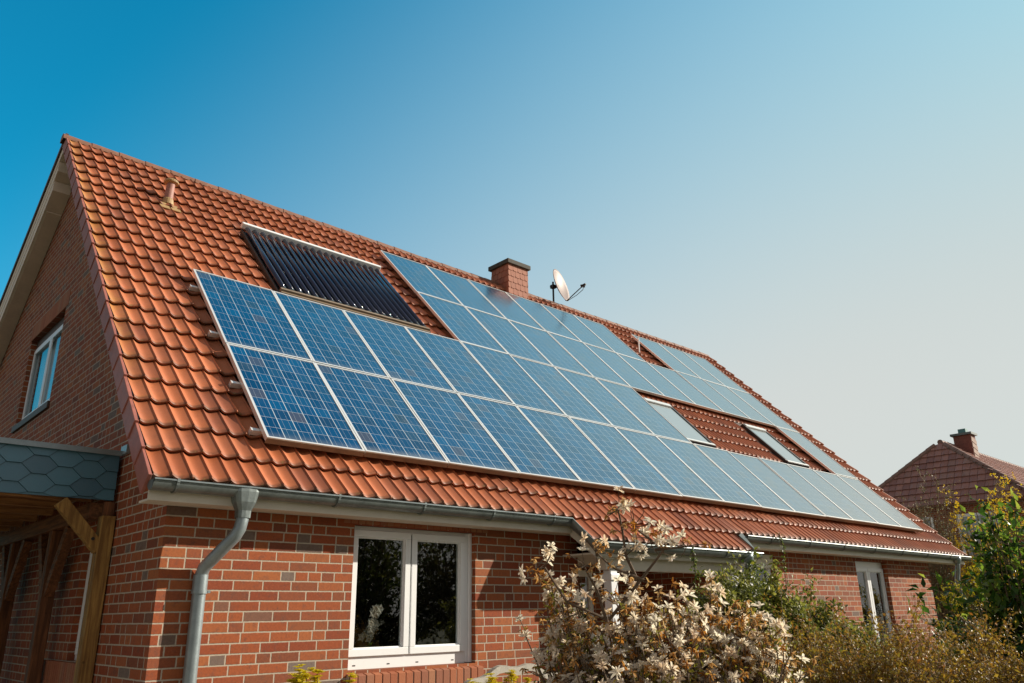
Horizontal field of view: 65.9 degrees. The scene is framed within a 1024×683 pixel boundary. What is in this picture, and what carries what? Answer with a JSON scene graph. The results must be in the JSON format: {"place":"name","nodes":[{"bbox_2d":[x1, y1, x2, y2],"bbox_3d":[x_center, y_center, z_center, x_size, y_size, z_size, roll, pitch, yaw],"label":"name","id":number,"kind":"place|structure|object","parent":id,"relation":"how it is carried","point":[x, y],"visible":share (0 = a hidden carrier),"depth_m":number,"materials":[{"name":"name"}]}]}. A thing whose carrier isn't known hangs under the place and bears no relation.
{"place":"outdoors","nodes":[
{"label":"outdoors","id":0,"kind":"place"},
{"bbox_2d":[358,604,383,646],"bbox_3d":[-1.292,2.696,7.258,0.249,0.551,0.343,-13,-23,32],"label":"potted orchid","id":1,"kind":"object","parent":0,"point":[375,614],"visible":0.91,"depth_m":7.29,"materials":[{"name":"plant"}]},
{"bbox_2d":[464,663,557,682],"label":"boulder","id":2,"kind":"object","parent":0,"point":[498,669],"visible":0.5,"depth_m":7.34,"materials":[{"name":"stone"}]},
{"bbox_2d":[0,0,1023,485],"label":"sky","id":3,"kind":"structure","parent":0,"point":[819,201],"materials":[{"name":"blue"}]},
{"bbox_2d":[878,428,1023,635],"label":"neighbour house","id":4,"kind":"structure","parent":0,"point":[963,464],"depth_m":33.34,"materials":[{"name":"brown tile"}]},
{"bbox_2d":[923,517,934,528],"bbox_3d":[17.005,8.325,33.066,0.100,1.800,1.500,16,-25,-40],"label":"window","id":5,"kind":"structure","parent":4,"relation":"in","point":[932,519],"depth_m":32.80,"materials":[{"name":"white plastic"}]},
{"bbox_2d":[956,511,999,559],"bbox_3d":[18.622,7.722,31.397,0.100,1.800,1.500,16,-25,-40],"label":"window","id":6,"kind":"structure","parent":4,"relation":"in","point":[965,517],"depth_m":31.64,"materials":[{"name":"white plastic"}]},
{"bbox_2d":[934,565,995,635],"bbox_3d":[8.343,5.163,13.947,1.363,2.338,1.546,16,-25,-40],"label":"kerria shrub","id":7,"kind":"object","parent":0,"point":[953,596],"visible":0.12,"depth_m":14.07,"materials":[{"name":"green plant"}]},
{"label":"ground","id":8,"kind":"structure","parent":0,"visible":0},
{"bbox_2d":[286,664,357,682],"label":"wallflower","id":9,"kind":"object","parent":8,"relation":"on","point":[302,675],"visible":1,"depth_m":4.42,"materials":[{"name":"yellow plant"}]},
{"bbox_2d":[0,133,971,682],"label":"brick house","id":10,"kind":"structure","parent":8,"relation":"on","point":[238,553],"depth_m":8.26,"materials":[{"name":"brick"}]},
{"bbox_2d":[11,288,70,432],"bbox_3d":[-6.375,0.317,10.824,0.195,1.610,1.979,16,-25,-40],"label":"window","id":11,"kind":"structure","parent":10,"relation":"in","point":[49,344],"depth_m":11.02,"materials":[{"name":"white plastic"}]},
{"bbox_2d":[0,437,129,682],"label":"carport","id":12,"kind":"object","parent":10,"relation":"attached to","point":[37,478],"visible":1,"depth_m":6.96,"materials":[{"name":"wood"},{"name":"slate"},{"name":"zinc"}]},
{"bbox_2d":[40,552,92,682],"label":"window","id":13,"kind":"structure","parent":10,"relation":"in","point":[53,671],"depth_m":7.21,"materials":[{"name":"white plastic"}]},
{"bbox_2d":[188,284,199,291],"bbox_3d":[-0.701,0.225,11.501,7.980,0.075,0.075,16,-25,-40],"label":"mounting rail","id":14,"kind":"object","parent":10,"relation":"attached to","point":[193,288],"visible":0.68,"depth_m":8.96,"materials":[{"name":"metal"}]},
{"bbox_2d":[207,330,219,337],"bbox_3d":[-0.190,0.754,10.738,7.980,0.075,0.075,16,-25,-40],"label":"mounting rail","id":15,"kind":"object","parent":10,"relation":"attached to","point":[214,334],"visible":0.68,"depth_m":8.20,"materials":[{"name":"metal"}]},
{"bbox_2d":[228,380,242,388],"bbox_3d":[0.278,1.238,10.039,7.980,0.075,0.075,16,-25,-40],"label":"mounting rail","id":16,"kind":"object","parent":10,"relation":"attached to","point":[233,384],"visible":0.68,"depth_m":7.50,"materials":[{"name":"metal"}]},
{"bbox_2d":[192,269,312,361],"bbox_3d":[-2.964,-0.301,8.958,0.990,1.712,0.045,16,-69,-40],"label":"solar panel","id":17,"kind":"object","parent":10,"relation":"attached to","point":[243,314],"visible":0.97,"depth_m":8.88,"materials":[{"name":"glass"}]},
{"bbox_2d":[248,427,261,434],"bbox_3d":[0.648,1.622,9.485,7.980,0.075,0.075,16,-25,-40],"label":"mounting rail","id":18,"kind":"object","parent":10,"relation":"attached to","point":[254,431],"visible":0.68,"depth_m":6.95,"materials":[{"name":"metal"}]},
{"bbox_2d":[314,362,448,467],"bbox_3d":[-1.420,0.763,8.390,0.990,1.631,0.062,16,-70,-40],"label":"solar panel","id":19,"kind":"object","parent":18,"relation":"attached to","point":[382,419],"visible":0.94,"depth_m":8.28,"materials":[{"name":"glass"}]},
{"bbox_2d":[391,379,519,477],"bbox_3d":[-0.678,0.973,9.030,0.990,1.631,0.062,16,-70,-40],"label":"solar panel","id":20,"kind":"object","parent":18,"relation":"attached to","point":[459,434],"visible":0.98,"depth_m":8.93,"materials":[{"name":"glass"}]},
{"bbox_2d":[458,393,581,485],"bbox_3d":[0.058,1.182,9.670,0.990,1.631,0.063,16,-70,-40],"label":"solar panel","id":21,"kind":"object","parent":18,"relation":"attached to","point":[529,451],"visible":0.96,"depth_m":9.57,"materials":[{"name":"glass"}]},
{"bbox_2d":[516,406,634,492],"bbox_3d":[0.797,1.392,10.310,0.990,1.631,0.062,16,-70,-40],"label":"solar panel","id":22,"kind":"object","parent":18,"relation":"attached to","point":[583,457],"visible":0.94,"depth_m":10.22,"materials":[{"name":"glass"}]},
{"bbox_2d":[568,416,682,499],"bbox_3d":[1.539,1.602,10.950,0.990,1.631,0.062,16,-70,-40],"label":"solar panel","id":23,"kind":"object","parent":18,"relation":"attached to","point":[631,463],"visible":1,"depth_m":10.87,"materials":[{"name":"glass"}]},
{"bbox_2d":[615,427,724,504],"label":"solar panel","id":24,"kind":"object","parent":18,"relation":"attached to","point":[684,480],"visible":0.98,"depth_m":11.50,"materials":[{"name":"glass"}]},
{"bbox_2d":[656,436,761,509],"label":"solar panel","id":25,"kind":"object","parent":18,"relation":"attached to","point":[723,485],"visible":0.94,"depth_m":12.15,"materials":[{"name":"glass"}]},
{"bbox_2d":[224,343,364,456],"bbox_3d":[-2.156,0.552,7.750,0.990,1.631,0.062,16,-70,-40],"label":"solar panel","id":26,"kind":"object","parent":10,"relation":"attached to","point":[292,401],"visible":1,"depth_m":7.63,"materials":[{"name":"glass"}]},
{"bbox_2d":[273,291,388,377],"bbox_3d":[-2.225,-0.086,9.600,0.990,1.712,0.045,16,-70,-40],"label":"solar panel","id":27,"kind":"object","parent":10,"relation":"attached to","point":[329,335],"visible":0.84,"depth_m":9.53,"materials":[{"name":"glass"}]},
{"bbox_2d":[240,222,430,332],"bbox_3d":[-2.589,-0.911,11.617,2.404,1.639,1.527,16,-25,-40],"label":"tube collector","id":28,"kind":"object","parent":10,"relation":"on","point":[309,271],"visible":0.95,"depth_m":11.48,"materials":[{"name":"black glass"}]},
{"bbox_2d":[343,310,455,392],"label":"solar panel","id":29,"kind":"object","parent":10,"relation":"attached to","point":[398,352],"visible":0.84,"depth_m":10.18,"materials":[{"name":"glass"}]},
{"bbox_2d":[344,519,487,682],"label":"window","id":30,"kind":"structure","parent":10,"relation":"in","point":[360,658],"depth_m":7.48,"materials":[{"name":"white plastic"}]},
{"bbox_2d":[380,250,461,304],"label":"solar panel","id":31,"kind":"object","parent":10,"relation":"attached to","point":[418,277],"visible":0.94,"depth_m":13.85,"materials":[{"name":"glass"}]},
{"bbox_2d":[405,326,514,404],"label":"solar panel","id":32,"kind":"object","parent":10,"relation":"attached to","point":[459,367],"visible":0.84,"depth_m":10.82,"materials":[{"name":"glass"}]},
{"bbox_2d":[416,292,507,352],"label":"solar panel","id":33,"kind":"object","parent":10,"relation":"attached to","point":[460,322],"visible":0.87,"depth_m":12.67,"materials":[{"name":"glass"}]},
{"bbox_2d":[427,266,505,318],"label":"solar panel","id":34,"kind":"object","parent":10,"relation":"attached to","point":[465,292],"visible":0.86,"depth_m":14.52,"materials":[{"name":"glass"}]},
{"bbox_2d":[467,279,544,330],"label":"solar panel","id":35,"kind":"object","parent":10,"relation":"attached to","point":[505,305],"visible":0.84,"depth_m":15.16,"materials":[{"name":"glass"}]},
{"bbox_2d":[464,306,552,365],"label":"solar panel","id":36,"kind":"object","parent":10,"relation":"attached to","point":[509,337],"visible":0.83,"depth_m":13.33,"materials":[{"name":"glass"}]},
{"bbox_2d":[460,341,566,415],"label":"solar panel","id":37,"kind":"object","parent":10,"relation":"attached to","point":[514,380],"visible":0.9,"depth_m":11.47,"materials":[{"name":"glass"}]},
{"bbox_2d":[506,292,581,341],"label":"solar panel","id":38,"kind":"object","parent":10,"relation":"attached to","point":[543,317],"visible":0.86,"depth_m":15.80,"materials":[{"name":"glass"}]},
{"bbox_2d":[507,319,593,376],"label":"solar panel","id":39,"kind":"object","parent":10,"relation":"attached to","point":[550,348],"visible":0.84,"depth_m":13.97,"materials":[{"name":"glass"}]},
{"bbox_2d":[511,355,612,425],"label":"solar panel","id":40,"kind":"object","parent":10,"relation":"attached to","point":[563,393],"visible":0.84,"depth_m":12.12,"materials":[{"name":"glass"}]},
{"bbox_2d":[550,269,585,301],"bbox_3d":[1.296,-1.283,18.206,0.683,0.997,0.745,16,-25,-40],"label":"satellite dish","id":41,"kind":"object","parent":10,"relation":"on","point":[561,286],"visible":1,"depth_m":18.43,"materials":[{"name":"paint"}]},
{"bbox_2d":[540,303,614,351],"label":"solar panel","id":42,"kind":"object","parent":10,"relation":"attached to","point":[578,328],"visible":0.83,"depth_m":16.44,"materials":[{"name":"glass"}]},
{"bbox_2d":[578,570,594,638],"bbox_3d":[0.701,3.992,9.958,1.000,2.150,0.057,16,-25,-40],"label":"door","id":43,"kind":"structure","parent":10,"relation":"in","point":[590,606],"depth_m":10.47,"materials":[{"name":"plastic"}]},
{"bbox_2d":[547,331,630,386],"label":"solar panel","id":44,"kind":"object","parent":10,"relation":"attached to","point":[590,361],"visible":0.91,"depth_m":14.61,"materials":[{"name":"glass"}]},
{"bbox_2d":[555,367,654,434],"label":"solar panel","id":45,"kind":"object","parent":10,"relation":"attached to","point":[605,402],"visible":0.83,"depth_m":12.76,"materials":[{"name":"glass"}]},
{"bbox_2d":[574,315,645,361],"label":"solar panel","id":46,"kind":"object","parent":10,"relation":"attached to","point":[610,339],"visible":0.86,"depth_m":17.09,"materials":[{"name":"glass"}]},
{"bbox_2d":[584,343,664,397],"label":"solar panel","id":47,"kind":"object","parent":10,"relation":"attached to","point":[627,373],"visible":0.93,"depth_m":15.22,"materials":[{"name":"glass"}]},
{"bbox_2d":[595,378,691,442],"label":"solar panel","id":48,"kind":"object","parent":10,"relation":"attached to","point":[644,412],"visible":0.87,"depth_m":13.40,"materials":[{"name":"glass"}]},
{"bbox_2d":[617,353,695,405],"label":"solar panel","id":49,"kind":"object","parent":10,"relation":"attached to","point":[664,386],"visible":0.96,"depth_m":15.86,"materials":[{"name":"glass"}]},
{"bbox_2d":[630,334,699,377],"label":"solar panel","id":50,"kind":"object","parent":10,"relation":"attached to","point":[664,356],"visible":0.9,"depth_m":18.33,"materials":[{"name":"glass"}]},
{"bbox_2d":[647,362,723,413],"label":"solar panel","id":51,"kind":"object","parent":10,"relation":"attached to","point":[698,398],"visible":0.93,"depth_m":16.51,"materials":[{"name":"glass"}]},
{"bbox_2d":[658,343,724,385],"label":"solar panel","id":52,"kind":"object","parent":10,"relation":"attached to","point":[697,369],"visible":0.86,"depth_m":19.02,"materials":[{"name":"glass"}]},
{"bbox_2d":[689,546,699,591],"bbox_3d":[2.154,2.708,9.326,0.130,0.585,0.125,-3,-19,7],"label":"climbing plant","id":53,"kind":"object","parent":10,"relation":"attached to","point":[694,565],"visible":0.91,"depth_m":9.34,"materials":[{"name":"green plant"}]},
{"bbox_2d":[676,371,750,420],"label":"solar panel","id":54,"kind":"object","parent":10,"relation":"attached to","point":[715,397],"visible":1,"depth_m":17.14,"materials":[{"name":"glass"}]},
{"bbox_2d":[684,352,747,392],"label":"solar panel","id":55,"kind":"object","parent":10,"relation":"attached to","point":[716,373],"visible":0.84,"depth_m":19.67,"materials":[{"name":"glass"}]},
{"bbox_2d":[703,379,774,426],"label":"solar panel","id":56,"kind":"object","parent":10,"relation":"attached to","point":[744,407],"visible":0.93,"depth_m":17.79,"materials":[{"name":"glass"}]},
{"bbox_2d":[693,443,795,514],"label":"solar panel","id":57,"kind":"object","parent":10,"relation":"attached to","point":[754,487],"visible":0.95,"depth_m":12.80,"materials":[{"name":"glass"}]},
{"bbox_2d":[741,554,772,596],"bbox_3d":[3.459,3.781,11.304,1.108,1.449,0.143,16,-25,-40],"label":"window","id":58,"kind":"structure","parent":10,"relation":"in","point":[767,568],"depth_m":11.69,"materials":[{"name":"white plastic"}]},
{"bbox_2d":[741,547,773,597],"bbox_3d":[3.147,3.545,10.039,0.520,1.851,0.569,4,-20,-15],"label":"climbing plant","id":59,"kind":"object","parent":10,"relation":"attached to","point":[753,562],"visible":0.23,"depth_m":10.21,"materials":[{"name":"green plant"}]},
{"bbox_2d":[728,387,797,431],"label":"solar panel","id":60,"kind":"object","parent":10,"relation":"attached to","point":[763,410],"visible":0.93,"depth_m":18.47,"materials":[{"name":"glass"}]},
{"bbox_2d":[728,451,825,518],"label":"solar panel","id":61,"kind":"object","parent":10,"relation":"attached to","point":[799,504],"visible":0.93,"depth_m":13.44,"materials":[{"name":"glass"}]},
{"bbox_2d":[776,533,790,586],"bbox_3d":[3.845,3.090,11.194,0.118,0.772,0.196,-11,-22,28],"label":"climbing plant","id":62,"kind":"object","parent":10,"relation":"attached to","point":[783,560],"visible":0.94,"depth_m":11.20,"materials":[{"name":"green plant"}]},
{"bbox_2d":[758,457,853,522],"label":"solar panel","id":63,"kind":"object","parent":10,"relation":"attached to","point":[812,494],"visible":1,"depth_m":14.08,"materials":[{"name":"glass"}]},
{"bbox_2d":[775,426,857,478],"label":"solar panel","id":64,"kind":"object","parent":10,"relation":"attached to","point":[818,455],"visible":0.96,"depth_m":17.20,"materials":[{"name":"glass"}]},
{"bbox_2d":[788,464,878,525],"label":"solar panel","id":65,"kind":"object","parent":10,"relation":"attached to","point":[845,504],"visible":0.94,"depth_m":14.72,"materials":[{"name":"glass"}]},
{"bbox_2d":[814,470,901,528],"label":"solar panel","id":66,"kind":"object","parent":10,"relation":"attached to","point":[868,507],"visible":0.95,"depth_m":15.37,"materials":[{"name":"glass"}]},
{"bbox_2d":[855,561,894,658],"bbox_3d":[6.245,4.865,13.645,1.218,2.049,0.097,16,-25,-40],"label":"window","id":67,"kind":"structure","parent":10,"relation":"in","point":[867,568],"depth_m":13.90,"materials":[{"name":"white plastic"}]},
{"bbox_2d":[837,475,922,532],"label":"solar panel","id":68,"kind":"object","parent":10,"relation":"attached to","point":[887,508],"visible":0.95,"depth_m":16.01,"materials":[{"name":"glass"}]},
{"bbox_2d":[467,670,531,682],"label":"wallflower","id":69,"kind":"object","parent":8,"relation":"on","point":[512,677],"visible":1,"depth_m":5.61,"materials":[{"name":"yellow plant"}]},
{"bbox_2d":[515,486,817,682],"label":"magnolia shrub","id":70,"kind":"object","parent":8,"relation":"on","point":[707,650],"visible":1,"depth_m":3.88,"materials":[{"name":"white plant"}]},
{"bbox_2d":[674,551,900,682],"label":"cotoneaster shrub","id":71,"kind":"object","parent":8,"relation":"on","point":[742,592],"visible":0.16,"depth_m":7.72,"materials":[{"name":"green plant"}]},
{"bbox_2d":[735,587,1023,682],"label":"spirea hedge","id":72,"kind":"object","parent":8,"relation":"on","point":[898,670],"visible":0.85,"depth_m":5.16,"materials":[{"name":"green plant"}]},
{"bbox_2d":[897,466,974,672],"bbox_3d":[9.320,5.156,17.690,1.712,4.765,1.783,6,-20,-18],"label":"willow shrub","id":73,"kind":"object","parent":8,"relation":"on","point":[938,568],"visible":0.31,"depth_m":17.59,"materials":[{"name":"green plant"}]},
{"bbox_2d":[904,481,1023,682],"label":"laurel tree","id":74,"kind":"object","parent":8,"relation":"on","point":[996,590],"visible":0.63,"depth_m":9.76,"materials":[{"name":"green plant"}]},
{"bbox_2d":[934,602,1023,661],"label":"holly bush","id":75,"kind":"object","parent":8,"relation":"on","point":[970,626],"depth_m":12.94,"materials":[{"name":"green plant"}]},
{"bbox_2d":[936,472,1023,609],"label":"forsythia shrub","id":76,"kind":"object","parent":8,"relation":"on","point":[963,541],"visible":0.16,"depth_m":17.46,"materials":[{"name":"green plant"}]}
]}

